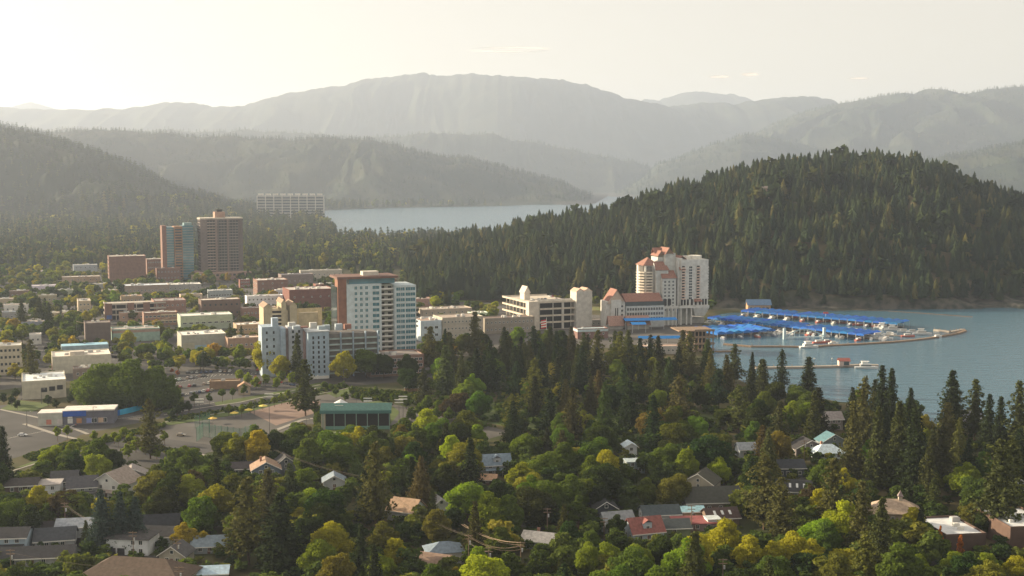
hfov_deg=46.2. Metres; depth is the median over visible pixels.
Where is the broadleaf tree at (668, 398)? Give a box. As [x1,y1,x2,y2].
[667,390,688,405]
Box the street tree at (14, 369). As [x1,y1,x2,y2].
[6,363,19,378]
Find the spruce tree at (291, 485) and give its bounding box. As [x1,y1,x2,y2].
[281,463,301,496]
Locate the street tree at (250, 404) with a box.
[247,402,253,413]
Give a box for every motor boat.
[799,341,817,347]
[812,340,825,343]
[853,321,870,324]
[854,360,877,368]
[871,333,884,335]
[874,322,887,328]
[884,322,899,330]
[901,333,914,336]
[912,327,931,334]
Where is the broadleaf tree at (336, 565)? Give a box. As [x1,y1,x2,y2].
[315,552,356,575]
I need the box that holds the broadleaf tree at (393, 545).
[382,537,407,565]
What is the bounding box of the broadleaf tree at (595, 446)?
[577,436,613,466]
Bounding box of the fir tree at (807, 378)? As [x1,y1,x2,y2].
[798,356,823,398]
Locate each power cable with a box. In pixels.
[10,552,160,569]
[461,524,514,544]
[469,535,519,550]
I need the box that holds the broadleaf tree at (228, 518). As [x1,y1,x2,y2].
[222,511,259,542]
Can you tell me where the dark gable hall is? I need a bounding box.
[84,319,110,343]
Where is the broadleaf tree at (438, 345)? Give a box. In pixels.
[435,341,445,356]
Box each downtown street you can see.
[17,283,70,399]
[37,346,253,366]
[110,325,121,366]
[166,279,187,378]
[237,280,260,375]
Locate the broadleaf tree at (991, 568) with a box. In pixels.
[963,559,1006,575]
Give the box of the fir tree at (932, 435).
[922,429,937,466]
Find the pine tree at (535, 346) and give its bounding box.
[525,326,542,354]
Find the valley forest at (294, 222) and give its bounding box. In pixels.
[0,187,501,265]
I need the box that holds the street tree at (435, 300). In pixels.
[430,295,442,306]
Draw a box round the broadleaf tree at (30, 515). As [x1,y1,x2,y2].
[12,504,43,527]
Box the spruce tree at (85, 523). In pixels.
[80,520,90,542]
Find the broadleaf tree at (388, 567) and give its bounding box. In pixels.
[367,553,396,575]
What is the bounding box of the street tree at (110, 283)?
[105,280,114,287]
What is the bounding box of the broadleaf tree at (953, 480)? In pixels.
[943,461,982,491]
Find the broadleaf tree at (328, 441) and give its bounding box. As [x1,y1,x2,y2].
[316,429,355,463]
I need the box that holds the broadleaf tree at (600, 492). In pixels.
[587,482,611,503]
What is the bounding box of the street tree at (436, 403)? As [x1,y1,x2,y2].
[433,400,441,408]
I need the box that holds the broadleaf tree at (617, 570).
[607,564,633,575]
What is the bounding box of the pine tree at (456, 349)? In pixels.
[437,332,462,364]
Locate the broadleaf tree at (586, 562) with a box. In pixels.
[574,541,603,575]
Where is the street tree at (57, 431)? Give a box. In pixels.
[53,426,60,441]
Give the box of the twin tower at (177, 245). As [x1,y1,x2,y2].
[160,223,193,279]
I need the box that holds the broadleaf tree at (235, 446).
[221,432,245,460]
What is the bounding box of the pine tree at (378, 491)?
[354,441,400,525]
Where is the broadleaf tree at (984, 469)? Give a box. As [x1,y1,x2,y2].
[974,451,992,480]
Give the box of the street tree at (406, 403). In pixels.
[400,394,410,409]
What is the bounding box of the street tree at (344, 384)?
[340,381,347,387]
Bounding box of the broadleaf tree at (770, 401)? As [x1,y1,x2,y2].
[756,391,775,412]
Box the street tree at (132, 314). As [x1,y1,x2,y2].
[128,310,137,319]
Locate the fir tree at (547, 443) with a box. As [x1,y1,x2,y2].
[539,427,553,453]
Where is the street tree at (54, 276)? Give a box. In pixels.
[51,274,58,280]
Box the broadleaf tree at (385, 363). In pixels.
[376,353,394,377]
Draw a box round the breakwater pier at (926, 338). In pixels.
[723,329,966,347]
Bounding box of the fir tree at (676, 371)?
[669,370,677,405]
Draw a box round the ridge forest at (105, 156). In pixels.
[0,84,1023,216]
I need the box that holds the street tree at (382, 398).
[378,394,385,402]
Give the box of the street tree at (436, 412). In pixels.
[432,407,441,417]
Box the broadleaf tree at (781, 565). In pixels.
[753,554,796,575]
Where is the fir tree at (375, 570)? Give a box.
[365,544,382,575]
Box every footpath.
[0,409,88,433]
[23,423,76,438]
[161,387,350,422]
[164,384,319,414]
[277,418,312,430]
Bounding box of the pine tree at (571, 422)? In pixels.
[554,387,588,440]
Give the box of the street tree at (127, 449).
[121,443,133,456]
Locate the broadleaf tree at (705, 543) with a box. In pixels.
[679,533,714,565]
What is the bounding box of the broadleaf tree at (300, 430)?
[284,422,309,443]
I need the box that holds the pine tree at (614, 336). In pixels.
[608,331,618,349]
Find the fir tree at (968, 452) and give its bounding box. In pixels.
[958,438,981,469]
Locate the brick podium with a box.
[156,267,180,280]
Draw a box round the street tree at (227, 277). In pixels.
[223,272,230,282]
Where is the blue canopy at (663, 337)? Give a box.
[638,336,679,338]
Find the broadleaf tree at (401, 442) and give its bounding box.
[394,435,422,456]
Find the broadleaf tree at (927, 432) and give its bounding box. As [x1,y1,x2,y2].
[924,428,930,444]
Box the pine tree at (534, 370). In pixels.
[515,358,552,405]
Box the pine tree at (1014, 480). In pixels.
[969,436,1023,506]
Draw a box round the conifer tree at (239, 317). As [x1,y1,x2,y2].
[237,310,242,321]
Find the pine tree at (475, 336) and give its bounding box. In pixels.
[463,312,487,356]
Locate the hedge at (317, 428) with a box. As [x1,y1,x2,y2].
[313,408,322,433]
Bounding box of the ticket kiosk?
[237,381,250,394]
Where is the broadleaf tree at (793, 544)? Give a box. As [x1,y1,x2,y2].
[776,530,805,568]
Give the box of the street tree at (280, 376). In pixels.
[277,370,285,380]
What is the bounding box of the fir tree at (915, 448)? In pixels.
[885,407,942,495]
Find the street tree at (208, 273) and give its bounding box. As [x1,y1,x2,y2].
[203,270,212,277]
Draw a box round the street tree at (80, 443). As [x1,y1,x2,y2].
[75,438,85,449]
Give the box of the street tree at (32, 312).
[30,309,37,317]
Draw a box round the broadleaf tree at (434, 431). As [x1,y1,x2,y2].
[424,417,450,449]
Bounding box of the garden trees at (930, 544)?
[0,417,1023,575]
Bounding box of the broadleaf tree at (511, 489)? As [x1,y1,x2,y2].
[505,483,514,493]
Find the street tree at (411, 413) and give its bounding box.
[406,407,416,419]
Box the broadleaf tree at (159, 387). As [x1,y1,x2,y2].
[135,365,181,409]
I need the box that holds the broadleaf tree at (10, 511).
[0,498,25,526]
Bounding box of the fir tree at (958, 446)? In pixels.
[949,417,971,464]
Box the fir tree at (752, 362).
[746,352,756,379]
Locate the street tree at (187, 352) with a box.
[182,348,190,360]
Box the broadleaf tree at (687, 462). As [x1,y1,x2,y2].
[675,448,699,477]
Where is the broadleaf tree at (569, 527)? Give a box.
[556,520,583,539]
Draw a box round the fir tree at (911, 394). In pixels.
[904,387,916,417]
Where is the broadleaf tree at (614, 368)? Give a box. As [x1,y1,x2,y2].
[608,359,622,376]
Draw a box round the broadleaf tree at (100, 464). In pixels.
[84,453,112,475]
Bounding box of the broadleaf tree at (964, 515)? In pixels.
[957,502,977,525]
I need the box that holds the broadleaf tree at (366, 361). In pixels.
[353,348,377,377]
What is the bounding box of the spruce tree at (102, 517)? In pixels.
[81,488,114,555]
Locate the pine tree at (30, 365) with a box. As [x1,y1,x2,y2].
[21,339,41,380]
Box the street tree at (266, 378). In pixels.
[262,374,269,385]
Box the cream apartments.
[0,342,21,374]
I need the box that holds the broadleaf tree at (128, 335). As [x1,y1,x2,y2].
[120,329,136,342]
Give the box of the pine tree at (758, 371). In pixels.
[753,359,770,385]
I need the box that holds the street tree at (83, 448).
[80,445,87,455]
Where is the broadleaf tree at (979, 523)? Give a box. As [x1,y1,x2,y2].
[974,513,989,532]
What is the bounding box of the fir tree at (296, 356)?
[286,333,302,381]
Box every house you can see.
[0,526,33,546]
[0,544,80,566]
[2,310,18,318]
[3,477,41,496]
[4,303,28,312]
[32,526,78,545]
[38,478,63,495]
[39,521,54,527]
[49,470,80,490]
[54,517,93,537]
[66,474,98,498]
[82,556,202,575]
[93,465,140,499]
[103,529,161,555]
[128,463,148,475]
[140,513,181,528]
[145,525,175,546]
[156,539,196,560]
[190,534,227,553]
[196,564,230,575]
[226,461,254,472]
[249,456,281,476]
[273,452,296,474]
[299,269,341,278]
[321,471,345,489]
[385,496,427,519]
[416,551,452,568]
[422,541,464,563]
[428,495,448,510]
[478,473,498,484]
[481,453,511,475]
[521,527,555,548]
[588,498,619,516]
[597,510,634,533]
[621,439,638,457]
[623,458,644,472]
[624,515,666,539]
[637,504,682,518]
[662,518,692,535]
[669,515,717,530]
[680,485,739,507]
[680,505,704,515]
[686,467,722,486]
[700,506,741,524]
[703,515,720,521]
[733,442,756,457]
[774,459,806,476]
[774,479,812,494]
[791,436,819,455]
[809,441,844,459]
[814,430,845,446]
[822,411,844,429]
[867,490,918,521]
[963,409,982,425]
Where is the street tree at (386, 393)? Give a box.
[383,390,389,397]
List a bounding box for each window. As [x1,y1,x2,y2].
[198,220,200,269]
[207,220,237,252]
[372,302,379,305]
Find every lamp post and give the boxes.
[195,399,203,423]
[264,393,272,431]
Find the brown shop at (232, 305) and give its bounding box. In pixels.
[198,297,240,316]
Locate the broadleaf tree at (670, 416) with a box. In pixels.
[662,405,682,424]
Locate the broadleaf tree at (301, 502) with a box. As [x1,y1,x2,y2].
[298,487,319,506]
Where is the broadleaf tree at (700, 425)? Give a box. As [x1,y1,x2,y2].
[687,415,708,436]
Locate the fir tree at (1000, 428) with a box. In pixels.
[984,396,1009,451]
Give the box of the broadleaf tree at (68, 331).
[58,326,78,337]
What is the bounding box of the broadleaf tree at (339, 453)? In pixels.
[327,442,361,474]
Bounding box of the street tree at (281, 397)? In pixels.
[278,393,284,404]
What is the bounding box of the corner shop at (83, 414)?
[37,404,117,425]
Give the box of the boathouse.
[745,299,771,308]
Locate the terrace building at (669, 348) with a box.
[643,343,688,353]
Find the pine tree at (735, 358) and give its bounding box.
[729,344,747,382]
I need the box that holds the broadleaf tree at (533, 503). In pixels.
[515,485,558,527]
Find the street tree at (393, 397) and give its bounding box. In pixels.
[390,393,397,404]
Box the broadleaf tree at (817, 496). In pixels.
[807,488,831,519]
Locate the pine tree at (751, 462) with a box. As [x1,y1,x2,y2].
[742,456,757,486]
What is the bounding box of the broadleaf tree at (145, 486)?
[133,470,166,504]
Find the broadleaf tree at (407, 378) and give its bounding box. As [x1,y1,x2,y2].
[397,368,420,391]
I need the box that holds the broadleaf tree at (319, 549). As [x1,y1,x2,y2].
[296,538,337,569]
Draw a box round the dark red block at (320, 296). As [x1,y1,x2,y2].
[282,285,330,308]
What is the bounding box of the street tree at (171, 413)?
[167,408,176,418]
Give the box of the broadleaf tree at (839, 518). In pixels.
[820,499,869,534]
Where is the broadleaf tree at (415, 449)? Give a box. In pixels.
[401,441,427,467]
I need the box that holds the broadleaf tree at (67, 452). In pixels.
[52,449,71,470]
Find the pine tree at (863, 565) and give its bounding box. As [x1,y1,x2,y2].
[849,531,882,575]
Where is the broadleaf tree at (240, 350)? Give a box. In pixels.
[232,344,246,358]
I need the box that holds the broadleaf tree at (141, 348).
[133,343,152,356]
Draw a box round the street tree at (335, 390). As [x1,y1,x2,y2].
[332,386,338,393]
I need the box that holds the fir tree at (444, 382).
[430,345,456,394]
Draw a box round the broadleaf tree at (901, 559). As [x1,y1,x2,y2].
[875,542,925,575]
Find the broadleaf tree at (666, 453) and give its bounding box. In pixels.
[647,443,678,469]
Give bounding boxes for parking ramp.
[103,300,165,320]
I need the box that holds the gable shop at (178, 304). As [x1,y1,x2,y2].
[151,297,185,312]
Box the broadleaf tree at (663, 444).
[658,440,679,450]
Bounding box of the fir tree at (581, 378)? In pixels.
[570,345,588,394]
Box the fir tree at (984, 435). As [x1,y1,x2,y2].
[974,394,995,448]
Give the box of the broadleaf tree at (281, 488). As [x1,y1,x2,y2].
[252,478,287,501]
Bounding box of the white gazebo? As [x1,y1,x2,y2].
[334,399,346,402]
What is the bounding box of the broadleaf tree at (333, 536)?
[307,520,355,557]
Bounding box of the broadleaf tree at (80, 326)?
[71,316,84,332]
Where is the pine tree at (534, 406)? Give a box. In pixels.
[523,376,543,415]
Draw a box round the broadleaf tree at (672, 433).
[657,422,686,444]
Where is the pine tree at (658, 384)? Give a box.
[646,361,670,397]
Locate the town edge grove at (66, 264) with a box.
[0,235,494,279]
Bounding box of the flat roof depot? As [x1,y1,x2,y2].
[418,305,471,316]
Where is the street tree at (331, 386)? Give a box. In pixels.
[328,384,334,389]
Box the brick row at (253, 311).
[240,306,276,317]
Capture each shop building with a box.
[0,297,12,307]
[9,289,28,296]
[18,318,44,324]
[32,284,55,292]
[38,294,56,303]
[49,310,68,317]
[58,288,72,296]
[73,263,97,271]
[89,283,102,290]
[119,310,142,320]
[179,293,201,297]
[239,278,249,287]
[274,288,282,294]
[313,282,331,285]
[416,297,432,306]
[468,311,487,315]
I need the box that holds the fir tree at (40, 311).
[32,297,45,320]
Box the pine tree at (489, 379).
[480,351,507,388]
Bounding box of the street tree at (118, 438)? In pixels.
[114,435,121,447]
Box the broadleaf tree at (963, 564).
[949,551,978,575]
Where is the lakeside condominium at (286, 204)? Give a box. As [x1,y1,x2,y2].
[257,194,324,217]
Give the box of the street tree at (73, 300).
[70,295,77,306]
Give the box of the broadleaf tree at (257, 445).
[244,430,270,460]
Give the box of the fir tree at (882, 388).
[870,365,889,423]
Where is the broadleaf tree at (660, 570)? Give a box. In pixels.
[645,564,674,575]
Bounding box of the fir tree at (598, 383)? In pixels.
[593,369,602,407]
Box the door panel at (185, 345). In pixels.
[183,343,193,350]
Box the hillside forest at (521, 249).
[398,144,1023,306]
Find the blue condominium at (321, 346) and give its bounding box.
[258,317,378,378]
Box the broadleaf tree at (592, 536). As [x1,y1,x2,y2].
[580,530,601,550]
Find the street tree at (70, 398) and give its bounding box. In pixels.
[67,393,73,403]
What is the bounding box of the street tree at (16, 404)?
[13,400,20,408]
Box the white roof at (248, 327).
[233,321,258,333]
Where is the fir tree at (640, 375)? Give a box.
[633,356,647,393]
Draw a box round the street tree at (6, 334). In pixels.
[0,329,12,339]
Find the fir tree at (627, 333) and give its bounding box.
[622,330,635,351]
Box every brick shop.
[124,283,169,294]
[225,335,257,349]
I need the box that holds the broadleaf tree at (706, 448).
[688,434,732,469]
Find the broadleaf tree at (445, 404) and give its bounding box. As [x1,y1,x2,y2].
[438,398,457,417]
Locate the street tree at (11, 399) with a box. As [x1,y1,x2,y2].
[7,396,15,404]
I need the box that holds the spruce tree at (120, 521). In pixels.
[109,490,131,554]
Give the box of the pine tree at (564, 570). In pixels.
[556,563,571,575]
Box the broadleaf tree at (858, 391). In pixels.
[848,389,863,408]
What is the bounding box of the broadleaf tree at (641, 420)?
[635,408,664,436]
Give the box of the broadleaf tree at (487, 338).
[479,331,489,342]
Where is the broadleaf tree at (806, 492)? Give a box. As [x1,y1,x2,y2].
[798,484,817,502]
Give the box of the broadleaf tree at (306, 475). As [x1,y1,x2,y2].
[295,467,317,488]
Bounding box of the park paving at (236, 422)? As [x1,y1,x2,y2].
[81,394,504,451]
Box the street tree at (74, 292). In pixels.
[69,289,81,296]
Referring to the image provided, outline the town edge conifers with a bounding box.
[0,227,502,277]
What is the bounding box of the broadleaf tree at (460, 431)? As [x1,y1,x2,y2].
[441,422,471,446]
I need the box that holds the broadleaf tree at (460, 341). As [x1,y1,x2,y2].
[454,334,471,355]
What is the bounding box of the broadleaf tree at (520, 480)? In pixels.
[512,472,544,490]
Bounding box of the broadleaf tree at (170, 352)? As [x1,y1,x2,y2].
[162,346,176,360]
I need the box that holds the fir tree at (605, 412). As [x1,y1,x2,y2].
[594,382,618,433]
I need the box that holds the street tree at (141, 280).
[138,278,146,282]
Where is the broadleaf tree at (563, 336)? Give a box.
[558,330,567,347]
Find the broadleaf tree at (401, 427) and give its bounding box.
[393,424,408,433]
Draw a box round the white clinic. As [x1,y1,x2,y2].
[51,348,110,373]
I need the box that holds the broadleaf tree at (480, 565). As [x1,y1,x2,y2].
[459,554,510,575]
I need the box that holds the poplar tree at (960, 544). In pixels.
[956,534,964,552]
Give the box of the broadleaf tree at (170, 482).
[153,472,184,501]
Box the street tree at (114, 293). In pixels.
[108,290,120,297]
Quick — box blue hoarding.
[118,405,142,415]
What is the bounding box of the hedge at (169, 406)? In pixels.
[157,397,183,409]
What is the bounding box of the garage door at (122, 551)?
[117,548,124,554]
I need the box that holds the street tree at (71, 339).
[67,335,78,343]
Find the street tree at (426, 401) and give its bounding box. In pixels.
[421,395,432,408]
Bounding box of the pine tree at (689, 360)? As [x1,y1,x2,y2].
[676,331,702,375]
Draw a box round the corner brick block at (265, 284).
[253,277,287,294]
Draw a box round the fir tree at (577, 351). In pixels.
[570,344,585,386]
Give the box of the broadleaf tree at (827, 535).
[807,521,843,550]
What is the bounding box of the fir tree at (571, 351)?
[565,335,577,364]
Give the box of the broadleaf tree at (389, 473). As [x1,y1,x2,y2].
[378,471,395,488]
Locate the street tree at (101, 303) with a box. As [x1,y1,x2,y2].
[99,300,105,309]
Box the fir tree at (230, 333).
[226,323,232,336]
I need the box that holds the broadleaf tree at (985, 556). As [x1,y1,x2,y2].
[977,552,1001,565]
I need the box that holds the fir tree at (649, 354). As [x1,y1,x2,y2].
[645,343,653,358]
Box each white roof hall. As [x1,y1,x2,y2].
[168,282,201,291]
[925,515,986,552]
[977,507,1023,549]
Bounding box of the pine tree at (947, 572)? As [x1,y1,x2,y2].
[938,566,953,575]
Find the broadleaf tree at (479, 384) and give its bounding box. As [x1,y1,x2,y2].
[466,373,486,391]
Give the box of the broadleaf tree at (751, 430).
[744,421,762,443]
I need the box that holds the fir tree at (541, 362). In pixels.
[536,346,553,388]
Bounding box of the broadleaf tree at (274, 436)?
[267,429,285,450]
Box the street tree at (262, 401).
[258,398,264,409]
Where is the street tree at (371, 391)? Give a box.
[367,387,374,394]
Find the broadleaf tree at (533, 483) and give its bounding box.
[511,474,539,496]
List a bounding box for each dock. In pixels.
[715,333,767,336]
[716,321,868,338]
[750,314,903,327]
[782,331,900,335]
[933,327,963,332]
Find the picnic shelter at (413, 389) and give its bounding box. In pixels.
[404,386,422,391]
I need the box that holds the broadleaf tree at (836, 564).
[810,552,855,575]
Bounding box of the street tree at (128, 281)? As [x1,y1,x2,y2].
[124,278,131,283]
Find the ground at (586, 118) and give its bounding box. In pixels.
[0,72,1023,575]
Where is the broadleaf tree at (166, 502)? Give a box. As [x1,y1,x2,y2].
[141,486,180,513]
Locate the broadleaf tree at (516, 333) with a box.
[510,327,526,343]
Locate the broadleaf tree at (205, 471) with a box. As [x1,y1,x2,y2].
[196,466,227,486]
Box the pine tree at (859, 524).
[841,480,876,554]
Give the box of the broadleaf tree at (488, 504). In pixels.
[468,491,507,534]
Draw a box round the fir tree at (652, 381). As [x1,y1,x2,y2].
[647,361,666,394]
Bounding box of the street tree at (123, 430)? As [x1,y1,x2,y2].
[119,427,127,434]
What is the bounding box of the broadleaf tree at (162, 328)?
[154,323,165,335]
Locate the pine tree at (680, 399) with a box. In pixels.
[659,373,695,418]
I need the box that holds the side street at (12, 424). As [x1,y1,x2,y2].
[0,405,78,447]
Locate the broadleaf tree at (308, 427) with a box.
[300,422,311,430]
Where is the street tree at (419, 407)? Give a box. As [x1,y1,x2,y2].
[413,402,424,413]
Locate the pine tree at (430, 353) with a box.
[421,326,440,367]
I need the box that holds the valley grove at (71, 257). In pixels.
[0,189,480,264]
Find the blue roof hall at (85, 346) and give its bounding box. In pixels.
[61,342,108,350]
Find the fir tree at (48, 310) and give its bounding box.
[45,302,56,325]
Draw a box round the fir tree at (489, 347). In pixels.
[483,340,500,382]
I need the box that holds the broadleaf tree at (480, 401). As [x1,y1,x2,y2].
[465,390,493,417]
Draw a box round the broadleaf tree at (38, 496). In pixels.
[25,485,51,510]
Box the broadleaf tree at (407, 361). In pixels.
[396,354,419,371]
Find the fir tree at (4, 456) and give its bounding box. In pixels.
[0,425,19,477]
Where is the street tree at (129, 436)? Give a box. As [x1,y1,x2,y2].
[125,432,134,442]
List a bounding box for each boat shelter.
[707,315,721,319]
[710,330,724,338]
[714,316,726,321]
[718,329,733,337]
[721,317,734,320]
[726,329,742,337]
[734,318,748,323]
[735,328,750,336]
[741,308,753,314]
[741,319,754,323]
[744,328,758,336]
[748,309,761,315]
[748,320,763,326]
[752,327,766,331]
[755,320,769,326]
[761,327,775,333]
[763,310,775,316]
[763,321,777,325]
[770,311,783,317]
[770,322,783,325]
[777,311,790,318]
[777,323,790,328]
[785,312,798,317]
[785,324,800,330]
[792,324,806,330]
[800,313,813,320]
[800,325,815,332]
[808,314,821,319]
[808,326,822,329]
[815,327,831,334]
[824,315,836,318]
[826,328,838,331]
[831,316,843,322]
[831,329,845,336]
[839,316,852,323]
[839,329,853,335]
[847,330,863,338]
[848,317,861,321]
[856,318,869,325]
[856,331,870,335]
[864,319,876,322]
[872,319,886,325]
[889,320,901,326]
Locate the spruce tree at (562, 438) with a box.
[553,429,568,448]
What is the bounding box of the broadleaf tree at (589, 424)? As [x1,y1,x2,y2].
[583,419,595,437]
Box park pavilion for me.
[320,403,392,429]
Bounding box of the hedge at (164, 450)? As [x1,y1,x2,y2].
[123,439,175,452]
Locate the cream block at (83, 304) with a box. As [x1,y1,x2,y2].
[77,298,90,312]
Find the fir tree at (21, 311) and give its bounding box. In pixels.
[15,299,28,321]
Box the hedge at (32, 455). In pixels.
[23,439,77,460]
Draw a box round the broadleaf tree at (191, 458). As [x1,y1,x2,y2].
[175,448,208,468]
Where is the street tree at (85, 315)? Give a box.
[79,310,92,319]
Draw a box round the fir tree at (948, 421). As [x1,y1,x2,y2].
[937,402,956,453]
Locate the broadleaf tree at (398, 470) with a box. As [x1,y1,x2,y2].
[389,457,430,487]
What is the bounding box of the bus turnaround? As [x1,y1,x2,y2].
[392,414,418,423]
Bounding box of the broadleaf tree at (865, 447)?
[861,439,876,464]
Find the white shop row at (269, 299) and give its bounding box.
[245,294,282,305]
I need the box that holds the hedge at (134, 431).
[84,421,165,445]
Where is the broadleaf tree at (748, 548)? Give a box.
[729,534,762,568]
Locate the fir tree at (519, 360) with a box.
[510,346,527,388]
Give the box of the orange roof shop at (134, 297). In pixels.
[120,294,141,300]
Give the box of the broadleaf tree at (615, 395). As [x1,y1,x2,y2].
[598,385,620,409]
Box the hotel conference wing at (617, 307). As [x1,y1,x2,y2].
[600,288,663,329]
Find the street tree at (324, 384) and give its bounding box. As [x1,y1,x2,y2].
[321,381,328,388]
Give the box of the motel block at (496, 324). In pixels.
[483,314,534,333]
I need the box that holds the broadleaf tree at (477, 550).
[465,546,489,559]
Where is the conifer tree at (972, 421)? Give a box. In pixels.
[959,379,985,439]
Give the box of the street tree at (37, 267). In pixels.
[33,264,42,269]
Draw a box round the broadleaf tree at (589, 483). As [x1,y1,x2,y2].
[578,478,596,506]
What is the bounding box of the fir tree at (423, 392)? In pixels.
[414,368,432,403]
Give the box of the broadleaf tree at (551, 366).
[547,362,562,378]
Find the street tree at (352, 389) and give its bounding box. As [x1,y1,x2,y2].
[348,386,355,393]
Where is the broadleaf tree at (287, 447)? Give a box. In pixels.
[279,439,298,457]
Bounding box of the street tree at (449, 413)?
[443,407,454,420]
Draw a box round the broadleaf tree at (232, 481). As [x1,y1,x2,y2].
[221,473,242,500]
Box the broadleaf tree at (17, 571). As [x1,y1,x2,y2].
[3,565,32,575]
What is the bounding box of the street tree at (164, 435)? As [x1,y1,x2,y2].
[159,431,168,444]
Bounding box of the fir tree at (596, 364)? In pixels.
[589,347,606,386]
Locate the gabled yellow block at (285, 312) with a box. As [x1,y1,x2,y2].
[259,297,321,327]
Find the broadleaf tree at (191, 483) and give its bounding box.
[174,473,206,506]
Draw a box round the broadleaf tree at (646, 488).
[636,477,658,503]
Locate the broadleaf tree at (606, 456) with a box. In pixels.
[596,449,619,470]
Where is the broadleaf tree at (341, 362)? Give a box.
[328,350,356,380]
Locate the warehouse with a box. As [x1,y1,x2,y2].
[62,275,99,282]
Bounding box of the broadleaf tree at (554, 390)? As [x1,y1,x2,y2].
[552,382,561,395]
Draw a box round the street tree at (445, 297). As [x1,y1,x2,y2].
[442,294,448,305]
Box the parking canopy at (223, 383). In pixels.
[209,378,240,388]
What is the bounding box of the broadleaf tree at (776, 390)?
[764,381,786,400]
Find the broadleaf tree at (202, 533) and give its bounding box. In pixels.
[195,530,208,538]
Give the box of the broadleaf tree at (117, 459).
[107,449,125,467]
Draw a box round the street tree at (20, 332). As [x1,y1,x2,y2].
[13,324,29,342]
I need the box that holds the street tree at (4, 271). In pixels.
[1,267,7,275]
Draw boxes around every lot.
[78,438,211,467]
[165,370,273,402]
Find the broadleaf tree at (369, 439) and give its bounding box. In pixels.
[357,430,394,460]
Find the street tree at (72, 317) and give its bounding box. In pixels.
[64,312,75,322]
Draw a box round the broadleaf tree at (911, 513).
[900,506,925,522]
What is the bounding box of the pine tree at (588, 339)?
[585,334,592,359]
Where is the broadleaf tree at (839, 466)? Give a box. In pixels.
[826,458,841,469]
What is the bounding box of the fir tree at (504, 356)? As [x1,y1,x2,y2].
[499,332,512,373]
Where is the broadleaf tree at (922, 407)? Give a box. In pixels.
[903,400,925,415]
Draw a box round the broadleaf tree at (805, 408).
[799,404,810,427]
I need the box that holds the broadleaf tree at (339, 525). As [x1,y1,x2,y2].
[333,523,350,542]
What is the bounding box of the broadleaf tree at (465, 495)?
[443,481,484,522]
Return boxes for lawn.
[1,400,50,411]
[17,423,158,467]
[165,387,348,424]
[214,382,320,404]
[317,384,349,396]
[323,401,399,433]
[453,402,714,442]
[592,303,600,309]
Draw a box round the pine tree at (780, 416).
[767,401,794,439]
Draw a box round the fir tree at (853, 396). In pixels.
[843,387,859,429]
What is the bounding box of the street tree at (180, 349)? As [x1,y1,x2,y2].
[175,346,183,355]
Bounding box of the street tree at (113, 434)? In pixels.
[110,432,117,443]
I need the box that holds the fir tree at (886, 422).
[880,403,893,446]
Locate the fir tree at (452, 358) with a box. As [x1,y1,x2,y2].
[447,336,458,374]
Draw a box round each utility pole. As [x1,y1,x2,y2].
[6,549,14,565]
[61,502,67,512]
[464,534,472,555]
[484,547,492,556]
[517,542,524,560]
[543,508,550,529]
[688,505,694,532]
[718,559,727,575]
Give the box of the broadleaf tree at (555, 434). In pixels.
[550,428,574,449]
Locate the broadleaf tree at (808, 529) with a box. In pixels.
[796,518,842,545]
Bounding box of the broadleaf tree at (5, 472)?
[0,462,11,484]
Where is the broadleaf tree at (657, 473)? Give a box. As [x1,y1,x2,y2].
[646,463,673,487]
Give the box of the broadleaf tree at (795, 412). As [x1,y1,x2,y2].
[784,400,805,433]
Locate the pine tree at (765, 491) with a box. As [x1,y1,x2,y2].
[741,453,789,529]
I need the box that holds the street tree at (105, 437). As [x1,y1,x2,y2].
[101,433,109,443]
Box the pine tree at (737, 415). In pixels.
[724,384,753,432]
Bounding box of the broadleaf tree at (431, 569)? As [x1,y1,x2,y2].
[419,563,447,575]
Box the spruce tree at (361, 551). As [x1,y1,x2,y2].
[349,524,369,575]
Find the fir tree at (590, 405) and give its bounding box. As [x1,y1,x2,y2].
[582,376,599,415]
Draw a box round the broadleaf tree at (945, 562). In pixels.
[939,551,961,567]
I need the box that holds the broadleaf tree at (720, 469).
[706,456,731,483]
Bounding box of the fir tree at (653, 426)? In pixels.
[637,394,663,448]
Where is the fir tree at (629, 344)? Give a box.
[623,336,635,370]
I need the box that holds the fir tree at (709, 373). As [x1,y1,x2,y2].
[700,350,715,385]
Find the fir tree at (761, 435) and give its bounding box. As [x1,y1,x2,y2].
[751,425,766,456]
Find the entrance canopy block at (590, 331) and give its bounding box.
[573,326,607,338]
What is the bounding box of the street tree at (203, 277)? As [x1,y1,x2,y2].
[198,274,207,284]
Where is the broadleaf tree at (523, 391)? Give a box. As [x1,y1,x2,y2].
[520,378,531,394]
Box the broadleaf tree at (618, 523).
[605,514,626,532]
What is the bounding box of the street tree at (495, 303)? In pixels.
[491,301,498,310]
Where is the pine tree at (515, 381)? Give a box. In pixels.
[505,361,523,396]
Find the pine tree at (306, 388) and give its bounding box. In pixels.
[287,359,320,415]
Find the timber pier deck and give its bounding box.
[671,326,731,351]
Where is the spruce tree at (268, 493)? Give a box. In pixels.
[252,467,279,533]
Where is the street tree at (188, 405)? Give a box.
[184,401,191,412]
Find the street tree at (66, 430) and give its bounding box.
[62,425,72,439]
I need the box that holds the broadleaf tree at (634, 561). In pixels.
[605,546,654,575]
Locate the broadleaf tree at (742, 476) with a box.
[738,457,775,485]
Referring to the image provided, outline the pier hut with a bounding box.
[837,358,850,365]
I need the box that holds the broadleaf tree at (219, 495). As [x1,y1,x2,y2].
[197,483,235,527]
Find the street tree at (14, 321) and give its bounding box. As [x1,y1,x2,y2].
[6,318,20,327]
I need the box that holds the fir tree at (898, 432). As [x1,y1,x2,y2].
[883,400,909,486]
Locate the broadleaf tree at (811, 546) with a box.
[801,538,825,557]
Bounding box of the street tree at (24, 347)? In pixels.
[21,343,27,351]
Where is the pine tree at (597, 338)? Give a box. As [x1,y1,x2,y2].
[586,329,610,373]

